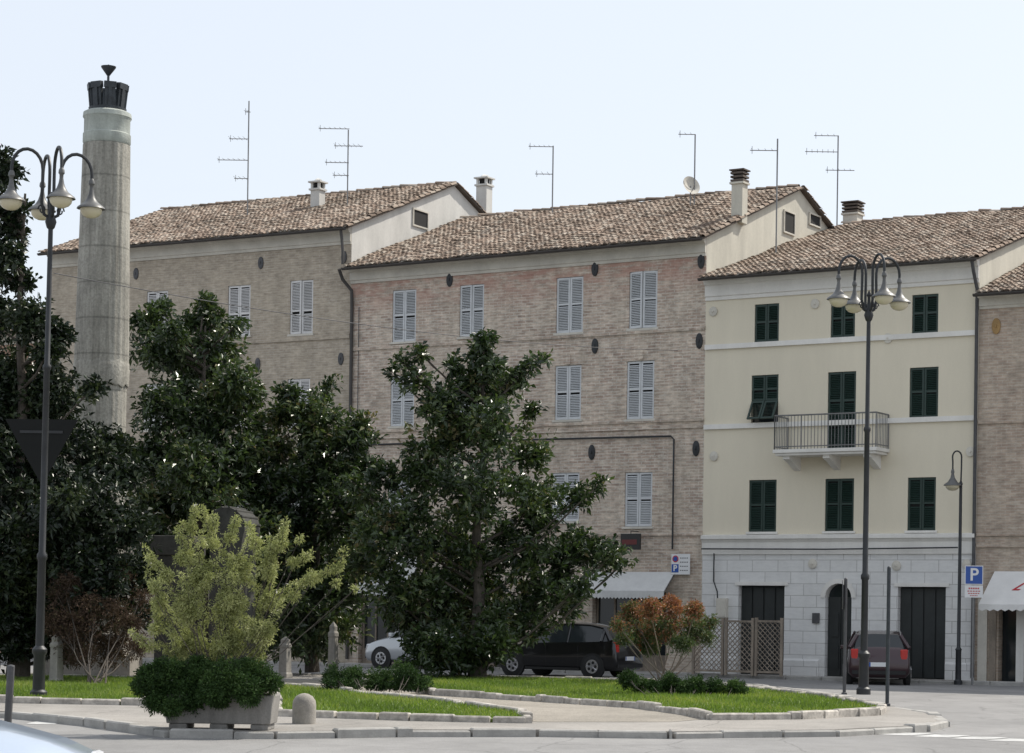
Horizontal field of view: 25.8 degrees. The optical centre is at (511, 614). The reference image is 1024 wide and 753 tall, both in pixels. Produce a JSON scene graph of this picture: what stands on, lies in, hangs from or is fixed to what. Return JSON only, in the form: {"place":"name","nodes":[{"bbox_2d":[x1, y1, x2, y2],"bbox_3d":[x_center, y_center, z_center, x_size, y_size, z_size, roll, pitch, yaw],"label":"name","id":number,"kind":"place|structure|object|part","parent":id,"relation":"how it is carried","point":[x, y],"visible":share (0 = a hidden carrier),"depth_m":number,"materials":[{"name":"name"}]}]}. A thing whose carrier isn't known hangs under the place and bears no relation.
{"place":"outdoors","nodes":[
{"label":"outdoors","id":0,"kind":"place"},
{"bbox_2d":[0,308,41,652],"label":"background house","id":1,"kind":"structure","parent":0,"point":[5,344],"depth_m":79.55,"materials":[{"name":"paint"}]},
{"bbox_2d":[150,506,260,665],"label":"stone memorial block","id":2,"kind":"structure","parent":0,"point":[168,545],"depth_m":51.19,"materials":[{"name":"grey stone"}]},
{"bbox_2d":[280,683,524,721],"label":"lawn","id":3,"kind":"structure","parent":0,"point":[491,719],"depth_m":36.72,"materials":[{"name":"green plant"}]},
{"bbox_2d":[317,658,434,699],"bbox_3d":[-2.680,1.352,42.165,2.340,1.016,5.335,1,0,0],"label":"juniper bush","id":4,"kind":"object","parent":3,"relation":"on","point":[405,676],"visible":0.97,"depth_m":43.98,"materials":[{"name":"green plant"}]},
{"bbox_2d":[0,673,942,738],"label":"island pavement","id":5,"kind":"structure","parent":0,"point":[894,717],"depth_m":33.16,"materials":[{"name":"grey concrete"}]},
{"bbox_2d":[166,692,279,730],"bbox_3d":[-3.908,1.300,30.217,1.477,0.490,0.658,1,0,3],"label":"concrete planter","id":6,"kind":"object","parent":5,"relation":"on","point":[263,716],"visible":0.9,"depth_m":29.91,"materials":[{"name":"grey concrete"}]},
{"bbox_2d":[127,652,284,720],"bbox_3d":[-4.097,0.971,29.954,2.160,0.950,1.079,1,0,0],"label":"juniper bush","id":7,"kind":"object","parent":6,"relation":"in","point":[218,683],"visible":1,"depth_m":29.82,"materials":[{"name":"green plant"}]},
{"bbox_2d":[128,502,360,665],"bbox_3d":[-3.638,-0.207,30.408,3.188,2.628,1.030,1,0,0],"label":"yellow green shrub","id":8,"kind":"object","parent":6,"relation":"in","point":[229,607],"visible":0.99,"depth_m":30.35,"materials":[{"name":"green plant"}]},
{"bbox_2d":[278,637,292,677],"bbox_3d":[-5.469,1.032,54.000,0.275,0.983,0.275,1,0,28],"label":"stone post","id":9,"kind":"object","parent":5,"relation":"on","point":[285,664],"visible":0.91,"depth_m":53.91,"materials":[{"name":"grey stone"}]},
{"bbox_2d":[292,693,315,723],"bbox_3d":[-2.959,1.341,31.903,0.340,0.435,0.340,1,0,0],"label":"stone bollard","id":10,"kind":"object","parent":5,"relation":"on","point":[303,708],"visible":1,"depth_m":31.77,"materials":[{"name":"stone"}]},
{"bbox_2d":[235,373,389,674],"bbox_3d":[-5.250,-2.327,57.833,4.706,7.782,7.071,1,0,0],"label":"magnolia tree","id":11,"kind":"object","parent":5,"relation":"on","point":[314,482],"visible":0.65,"depth_m":57.02,"materials":[{"name":"green plant"}]},
{"bbox_2d":[328,622,338,669],"bbox_3d":[-4.353,0.863,54.500,0.233,1.352,0.233,1,0,28],"label":"stone post","id":12,"kind":"object","parent":5,"relation":"on","point":[333,634],"visible":0.56,"depth_m":54.43,"materials":[{"name":"grey stone"}]},
{"bbox_2d":[268,680,699,721],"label":"gravel path","id":13,"kind":"structure","parent":5,"relation":"on","point":[550,712],"depth_m":36.94,"materials":[{"name":"beige gravel"}]},
{"bbox_2d":[0,657,1023,752],"bbox_3d":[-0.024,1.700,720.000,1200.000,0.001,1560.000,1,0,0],"label":"ground","id":14,"kind":"structure","parent":0,"point":[983,711],"depth_m":30.38,"materials":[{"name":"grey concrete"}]},
{"bbox_2d":[4,665,14,722],"bbox_3d":[-7.177,1.161,31.987,0.147,0.882,0.106,1,0,0],"label":"leaning post","id":15,"kind":"object","parent":14,"relation":"on","point":[9,693],"visible":0.87,"depth_m":31.94,"materials":[{"name":"metal"}]},
{"bbox_2d":[27,721,57,723],"bbox_3d":[-6.173,1.610,33.051,1.847,0.001,0.869,1,0,0],"label":"road marking paint","id":16,"kind":"object","parent":14,"relation":"on","point":[38,722],"visible":0.33,"depth_m":32.85,"materials":[{"name":"white paint"}]},
{"bbox_2d":[0,720,103,752],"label":"parked car","id":17,"kind":"object","parent":14,"relation":"on","point":[16,738],"visible":1,"depth_m":15.16,"materials":[{"name":"white paint"}]},
{"bbox_2d":[0,673,143,705],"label":"kerb","id":18,"kind":"structure","parent":14,"relation":"on","point":[81,701],"depth_m":37.26,"materials":[{"name":"stone"}]},
{"bbox_2d":[45,64,142,675],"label":"memorial column","id":19,"kind":"structure","parent":14,"relation":"on","point":[101,347],"depth_m":52.51,"materials":[{"name":"stone"}]},
{"bbox_2d":[124,288,297,659],"bbox_3d":[-7.673,-3.414,56.624,5.144,9.801,5.820,1,0,0],"label":"magnolia tree","id":20,"kind":"object","parent":14,"relation":"on","point":[188,470],"visible":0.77,"depth_m":56.20,"materials":[{"name":"green plant"}]},
{"bbox_2d":[37,174,494,662],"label":"pale brick house","id":21,"kind":"structure","parent":14,"relation":"on","point":[289,254],"depth_m":73.90,"materials":[{"name":"beige brick"}]},
{"bbox_2d":[143,384,165,431],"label":"window","id":22,"kind":"structure","parent":21,"relation":"in","point":[149,384],"depth_m":75.45,"materials":[{"name":"white paint"}]},
{"bbox_2d":[144,291,167,341],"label":"window","id":23,"kind":"structure","parent":21,"relation":"in","point":[154,296],"depth_m":75.38,"materials":[{"name":"white paint"}]},
{"bbox_2d":[217,101,249,214],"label":"tv antenna","id":24,"kind":"object","parent":21,"relation":"on","point":[230,138],"visible":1,"depth_m":74.99,"materials":[{"name":"metal"}]},
{"bbox_2d":[228,285,250,337],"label":"window","id":25,"kind":"structure","parent":21,"relation":"in","point":[238,295],"depth_m":73.70,"materials":[{"name":"white paint"}]},
{"bbox_2d":[288,379,309,429],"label":"window","id":26,"kind":"structure","parent":21,"relation":"in","point":[305,383],"depth_m":72.50,"materials":[{"name":"white paint"}]},
{"bbox_2d":[287,280,313,336],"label":"window","id":27,"kind":"structure","parent":21,"relation":"in","point":[301,291],"depth_m":72.50,"materials":[{"name":"white paint"}]},
{"bbox_2d":[319,125,362,203],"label":"tv antenna","id":28,"kind":"object","parent":21,"relation":"on","point":[347,162],"visible":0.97,"depth_m":75.99,"materials":[{"name":"metal"}]},
{"bbox_2d":[412,207,428,229],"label":"gable window","id":29,"kind":"structure","parent":21,"relation":"in","point":[420,218],"depth_m":75.21,"materials":[{"name":"paint"}]},
{"bbox_2d":[273,683,532,722],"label":"kerb","id":30,"kind":"structure","parent":14,"relation":"on","point":[527,717],"depth_m":33.46,"materials":[{"name":"stone"}]},
{"bbox_2d":[365,620,453,667],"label":"parked car","id":31,"kind":"object","parent":14,"relation":"on","point":[386,652],"visible":0.3,"depth_m":68.06,"materials":[{"name":"silver metal"}]},
{"bbox_2d":[0,673,949,738],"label":"kerb","id":32,"kind":"structure","parent":14,"relation":"on","point":[155,731],"depth_m":31.11,"materials":[{"name":"concrete"}]},
{"bbox_2d":[841,578,846,694],"bbox_3d":[6.982,0.466,46.992,0.129,2.463,0.620,1,0,8],"label":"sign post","id":33,"kind":"object","parent":32,"relation":"on","point":[845,636],"visible":0.98,"depth_m":46.97,"materials":[{"name":"metal"}]},
{"bbox_2d":[884,566,890,705],"bbox_3d":[6.934,0.406,41.300,0.120,2.582,0.114,1,0,0],"label":"sign post","id":34,"kind":"object","parent":32,"relation":"on","point":[888,634],"visible":0.89,"depth_m":41.27,"materials":[{"name":"brown metal"}]},
{"bbox_2d":[1,656,1023,685],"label":"kerb","id":35,"kind":"structure","parent":14,"relation":"on","point":[964,682],"depth_m":62.09,"materials":[{"name":"concrete"}]},
{"bbox_2d":[494,622,642,677],"bbox_3d":[1.537,0.999,62.200,3.990,1.555,1.940,1,0,31],"label":"parked car","id":36,"kind":"object","parent":14,"relation":"on","point":[590,649],"visible":0.76,"depth_m":61.22,"materials":[{"name":"black paint"}]},
{"bbox_3d":[1.538,0.879,62.200,3.950,1.314,1.680,1,0,31],"label":"window glass","id":37,"kind":"part","parent":36,"relation":"part of","materials":[{"name":"grey glass"}]},
{"bbox_2d":[338,168,833,672],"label":"pink brick house","id":38,"kind":"structure","parent":14,"relation":"on","point":[598,280],"depth_m":67.34,"materials":[{"name":"beige brick"}]},
{"bbox_2d":[54,273,677,350],"bbox_3d":[-1.878,-7.051,53.706,0.017,1.513,26.980,1,0,30],"label":"overhead cable","id":39,"kind":"object","parent":38,"relation":"attached to","point":[333,320],"visible":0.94,"depth_m":49.37,"materials":[{"name":"metal"}]},
{"bbox_2d":[389,479,410,519],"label":"window","id":40,"kind":"structure","parent":38,"relation":"in","point":[389,479],"depth_m":70.55,"materials":[{"name":"grey paint"}]},
{"bbox_2d":[387,376,414,428],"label":"window","id":41,"kind":"structure","parent":38,"relation":"in","point":[400,408],"depth_m":70.58,"materials":[{"name":"grey paint"}]},
{"bbox_2d":[389,289,416,344],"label":"window","id":42,"kind":"structure","parent":38,"relation":"in","point":[404,301],"depth_m":70.53,"materials":[{"name":"grey paint"}]},
{"bbox_2d":[457,284,483,339],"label":"window","id":43,"kind":"structure","parent":38,"relation":"in","point":[471,296],"depth_m":69.22,"materials":[{"name":"grey paint"}]},
{"bbox_2d":[529,145,553,212],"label":"tv antenna","id":44,"kind":"object","parent":38,"relation":"on","point":[552,168],"visible":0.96,"depth_m":73.99,"materials":[{"name":"metal"}]},
{"bbox_2d":[552,473,580,523],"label":"window","id":45,"kind":"structure","parent":38,"relation":"in","point":[561,477],"depth_m":67.40,"materials":[{"name":"grey paint"}]},
{"bbox_2d":[552,365,581,422],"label":"window","id":46,"kind":"structure","parent":38,"relation":"in","point":[568,378],"depth_m":67.42,"materials":[{"name":"grey paint"}]},
{"bbox_2d":[553,277,583,335],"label":"window","id":47,"kind":"structure","parent":38,"relation":"in","point":[569,290],"depth_m":67.40,"materials":[{"name":"grey paint"}]},
{"bbox_2d":[621,531,640,549],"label":"shop sign","id":48,"kind":"object","parent":38,"relation":"attached to","point":[633,541],"visible":0.8,"depth_m":65.65,"materials":[{"name":"metal"}]},
{"bbox_2d":[622,472,653,528],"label":"window","id":49,"kind":"structure","parent":38,"relation":"in","point":[638,491],"depth_m":66.15,"materials":[{"name":"grey paint"}]},
{"bbox_2d":[623,361,654,421],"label":"window","id":50,"kind":"structure","parent":38,"relation":"in","point":[640,376],"depth_m":66.13,"materials":[{"name":"grey paint"}]},
{"bbox_2d":[626,271,658,330],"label":"window","id":51,"kind":"structure","parent":38,"relation":"in","point":[643,284],"depth_m":66.05,"materials":[{"name":"grey paint"}]},
{"bbox_2d":[671,554,689,574],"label":"wall sign","id":52,"kind":"object","parent":38,"relation":"attached to","point":[680,563],"visible":1,"depth_m":65.22,"materials":[{"name":"metal"}]},
{"bbox_2d":[678,133,695,204],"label":"tv antenna","id":53,"kind":"object","parent":38,"relation":"on","point":[694,157],"visible":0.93,"depth_m":69.98,"materials":[{"name":"metal"}]},
{"bbox_2d":[683,176,699,204],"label":"satellite dish","id":54,"kind":"object","parent":38,"relation":"on","point":[688,183],"visible":1,"depth_m":69.98,"materials":[{"name":"paint"}]},
{"bbox_2d":[783,209,795,235],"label":"gable window","id":55,"kind":"structure","parent":38,"relation":"in","point":[789,218],"depth_m":69.86,"materials":[{"name":"paint"}]},
{"bbox_2d":[808,212,820,228],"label":"gable window","id":56,"kind":"structure","parent":38,"relation":"in","point":[814,220],"depth_m":71.50,"materials":[{"name":"paint"}]},
{"bbox_2d":[362,673,886,719],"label":"kerb","id":57,"kind":"structure","parent":14,"relation":"on","point":[877,710],"depth_m":38.62,"materials":[{"name":"stone"}]},
{"bbox_2d":[697,200,1023,679],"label":"cream house","id":58,"kind":"structure","parent":14,"relation":"on","point":[784,410],"depth_m":63.00,"materials":[{"name":"paint"}]},
{"bbox_2d":[746,480,777,533],"bbox_3d":[7.178,-3.064,64.044,0.982,1.550,0.190,1,0,31],"label":"window","id":59,"kind":"structure","parent":58,"relation":"in","point":[762,508],"depth_m":64.05,"materials":[{"name":"green paint"}]},
{"bbox_2d":[747,375,778,422],"bbox_3d":[7.170,-6.167,63.934,0.838,1.342,0.481,1,0,31],"label":"window","id":60,"kind":"structure","parent":58,"relation":"in","point":[764,403],"depth_m":64.02,"materials":[{"name":"green paint"}]},
{"bbox_2d":[741,586,784,674],"bbox_3d":[7.228,0.465,64.208,1.424,2.553,0.090,1,0,31],"label":"garage door","id":61,"kind":"structure","parent":58,"relation":"in","point":[760,602],"depth_m":64.19,"materials":[{"name":"paint"}]},
{"bbox_2d":[750,139,777,251],"bbox_3d":[7.242,-12.062,64.500,0.810,3.272,0.323,1,0,0],"label":"tv antenna","id":62,"kind":"object","parent":58,"relation":"on","point":[776,190],"visible":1,"depth_m":64.48,"materials":[{"name":"metal"}]},
{"bbox_2d":[755,304,778,341],"bbox_3d":[7.295,-8.292,64.018,0.881,1.148,0.190,1,0,31],"label":"window","id":63,"kind":"structure","parent":58,"relation":"in","point":[767,315],"depth_m":64.03,"materials":[{"name":"green paint"}]},
{"bbox_2d":[805,134,853,225],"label":"tv antenna","id":64,"kind":"object","parent":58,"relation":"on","point":[817,151],"visible":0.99,"depth_m":72.99,"materials":[{"name":"metal"}]},
{"bbox_2d":[822,479,854,533],"bbox_3d":[9.188,-3.032,62.826,0.988,1.540,0.190,1,0,31],"label":"window","id":65,"kind":"structure","parent":58,"relation":"in","point":[839,518],"depth_m":62.82,"materials":[{"name":"green paint"}]},
{"bbox_2d":[827,584,851,676],"bbox_3d":[9.252,0.460,62.970,0.771,2.619,0.100,1,0,31],"label":"arched door","id":66,"kind":"structure","parent":58,"relation":"in","point":[835,611],"depth_m":63.01,"materials":[{"name":"paint"}]},
{"bbox_2d":[828,371,855,447],"bbox_3d":[9.278,-5.703,62.840,0.844,2.186,0.104,1,0,31],"label":"window","id":67,"kind":"structure","parent":58,"relation":"in","point":[842,385],"depth_m":62.81,"materials":[{"name":"green paint"}]},
{"bbox_2d":[831,306,855,337],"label":"window","id":68,"kind":"structure","parent":58,"relation":"in","point":[842,321],"depth_m":62.82,"materials":[{"name":"green paint"}]},
{"bbox_2d":[904,477,936,532],"bbox_3d":[11.269,-2.996,61.554,0.935,1.527,0.190,1,0,31],"label":"window","id":69,"kind":"structure","parent":58,"relation":"in","point":[921,491],"depth_m":61.55,"materials":[{"name":"green paint"}]},
{"bbox_2d":[901,587,945,678],"bbox_3d":[11.351,0.527,61.698,1.368,2.543,0.090,1,0,31],"label":"garage door","id":70,"kind":"structure","parent":58,"relation":"in","point":[923,609],"depth_m":61.64,"materials":[{"name":"paint"}]},
{"bbox_2d":[910,367,938,416],"bbox_3d":[11.350,-6.090,61.583,0.829,1.385,0.103,1,0,31],"label":"window","id":71,"kind":"structure","parent":58,"relation":"in","point":[923,381],"depth_m":61.55,"materials":[{"name":"green paint"}]},
{"bbox_2d":[912,294,938,332],"bbox_3d":[11.384,-8.251,61.581,0.755,1.069,0.104,1,0,31],"label":"window","id":72,"kind":"structure","parent":58,"relation":"in","point":[925,307],"depth_m":61.55,"materials":[{"name":"green paint"}]},
{"bbox_2d":[827,253,910,694],"bbox_3d":[7.439,-2.920,47.000,1.485,9.208,1.485,1,0,28],"label":"street lamp","id":73,"kind":"object","parent":14,"relation":"on","point":[883,295],"visible":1,"depth_m":46.95,"materials":[{"name":"metal"}]},
{"bbox_2d":[840,630,911,684],"bbox_3d":[9.699,1.153,59.600,1.880,1.475,3.640,1,0,7],"label":"parked car","id":74,"kind":"object","parent":14,"relation":"on","point":[900,663],"visible":0.76,"depth_m":57.90,"materials":[{"name":"red paint"}]},
{"bbox_3d":[9.700,1.038,59.600,1.620,1.244,3.600,1,0,7],"label":"window glass","id":75,"kind":"part","parent":74,"relation":"part of","materials":[{"name":"grey glass"}]},
{"bbox_2d":[882,733,1023,740],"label":"zebra crossing paint","id":76,"kind":"object","parent":14,"relation":"on","point":[935,735],"visible":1,"depth_m":32.65,"materials":[{"name":"white paint"}]},
{"bbox_2d":[943,450,962,684],"bbox_3d":[11.651,-1.241,59.300,0.502,6.208,0.502,1,0,-45],"label":"street lamp","id":77,"kind":"object","parent":14,"relation":"on","point":[952,484],"visible":1,"depth_m":59.26,"materials":[{"name":"metal"}]},
{"bbox_2d":[964,565,982,684],"bbox_3d":[12.141,0.295,58.985,0.480,3.151,0.090,1,0,0],"label":"parking sign","id":78,"kind":"object","parent":14,"relation":"on","point":[973,582],"visible":1,"depth_m":58.95,"materials":[{"name":"metal"}]},
{"bbox_2d":[972,263,1023,681],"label":"tan brick house","id":79,"kind":"structure","parent":14,"relation":"on","point":[999,634],"depth_m":60.38,"materials":[{"name":"beige brick"}]},
{"bbox_2d":[988,609,996,680],"bbox_3d":[12.964,0.752,60.420,0.193,2.140,0.048,1,0,31],"label":"panel door","id":80,"kind":"structure","parent":79,"relation":"in","point":[993,613],"depth_m":60.39,"materials":[{"name":"brown wood"}]},
{"bbox_2d":[0,0,1023,307],"label":"sky","id":81,"kind":"structure","parent":0,"point":[923,100],"materials":[{"name":"white"}]},
{"bbox_2d":[143,657,1014,681],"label":"pavement","id":82,"kind":"structure","parent":0,"point":[711,673],"depth_m":63.40,"materials":[{"name":"grey concrete"}]},
{"bbox_2d":[691,618,724,674],"bbox_3d":[5.532,0.899,63.217,0.984,1.596,0.070,1,0,31],"label":"lattice fence","id":83,"kind":"object","parent":82,"relation":"on","point":[722,631],"visible":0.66,"depth_m":63.11,"materials":[{"name":"brown wood"}]},
{"bbox_2d":[724,618,754,675],"bbox_3d":[6.365,0.904,62.710,0.889,1.610,0.070,1,0,31],"label":"lattice fence","id":84,"kind":"object","parent":82,"relation":"on","point":[751,644],"visible":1,"depth_m":62.69,"materials":[{"name":"brown wood"}]},
{"bbox_2d":[754,618,783,676],"bbox_3d":[7.136,0.909,62.241,0.837,1.622,0.070,1,0,31],"label":"lattice fence","id":85,"kind":"object","parent":82,"relation":"on","point":[756,658],"visible":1,"depth_m":62.22,"materials":[{"name":"brown wood"}]},
{"bbox_2d":[361,674,882,712],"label":"lawn","id":86,"kind":"structure","parent":0,"point":[684,702],"depth_m":41.28,"materials":[{"name":"green plant"}]},
{"bbox_2d":[331,327,638,677],"bbox_3d":[-0.900,-2.661,54.258,7.202,8.504,5.870,1,0,-30],"label":"magnolia tree","id":87,"kind":"object","parent":86,"relation":"on","point":[480,641],"visible":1,"depth_m":53.65,"materials":[{"name":"green plant"}]},
{"bbox_2d":[608,593,721,680],"bbox_3d":[3.564,0.550,52.031,2.778,2.131,2.396,1,0,0],"label":"photinia shrub","id":88,"kind":"object","parent":86,"relation":"on","point":[666,629],"visible":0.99,"depth_m":52.16,"materials":[{"name":"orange plant"}]},
{"bbox_2d":[616,667,754,695],"bbox_3d":[3.455,1.511,42.779,2.836,0.889,4.892,1,0,0],"label":"juniper bush","id":89,"kind":"object","parent":86,"relation":"on","point":[670,683],"visible":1,"depth_m":44.44,"materials":[{"name":"green plant"}]},
{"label":"lawn","id":90,"kind":"structure","parent":0,"visible":0},
{"bbox_2d":[0,145,104,696],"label":"street lamp","id":91,"kind":"object","parent":90,"relation":"on","point":[59,197],"visible":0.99,"depth_m":38.80,"materials":[{"name":"metal"}]},
{"bbox_2d":[6,419,77,482],"bbox_3d":[-8.759,-3.011,41.672,1.354,1.231,0.045,1,0,0],"label":"yield sign","id":92,"kind":"object","parent":91,"relation":"attached to","point":[27,433],"visible":0.77,"depth_m":41.66,"materials":[{"name":"metal"}]},
{"bbox_2d":[48,635,64,680],"bbox_3d":[-9.516,0.934,46.800,0.254,1.066,0.254,1,0,28],"label":"stone post","id":93,"kind":"object","parent":90,"relation":"on","point":[56,669],"visible":0.89,"depth_m":46.73,"materials":[{"name":"grey stone"}]},
{"bbox_2d":[0,674,138,699],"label":"grass","id":94,"kind":"structure","parent":90,"relation":"on","point":[79,686],"depth_m":42.42,"materials":[{"name":"green plant"}]},
{"bbox_2d":[0,144,167,677],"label":"evergreen tree","id":95,"kind":"object","parent":90,"relation":"on","point":[82,507],"visible":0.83,"depth_m":48.24,"materials":[{"name":"green plant"}]},
{"bbox_2d":[44,564,155,682],"bbox_3d":[-8.603,0.150,47.192,2.409,2.596,3.027,1,0,29],"label":"bare shrub","id":96,"kind":"object","parent":90,"relation":"on","point":[70,633],"visible":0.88,"depth_m":46.88,"materials":[{"name":"brown plant"}]}
]}

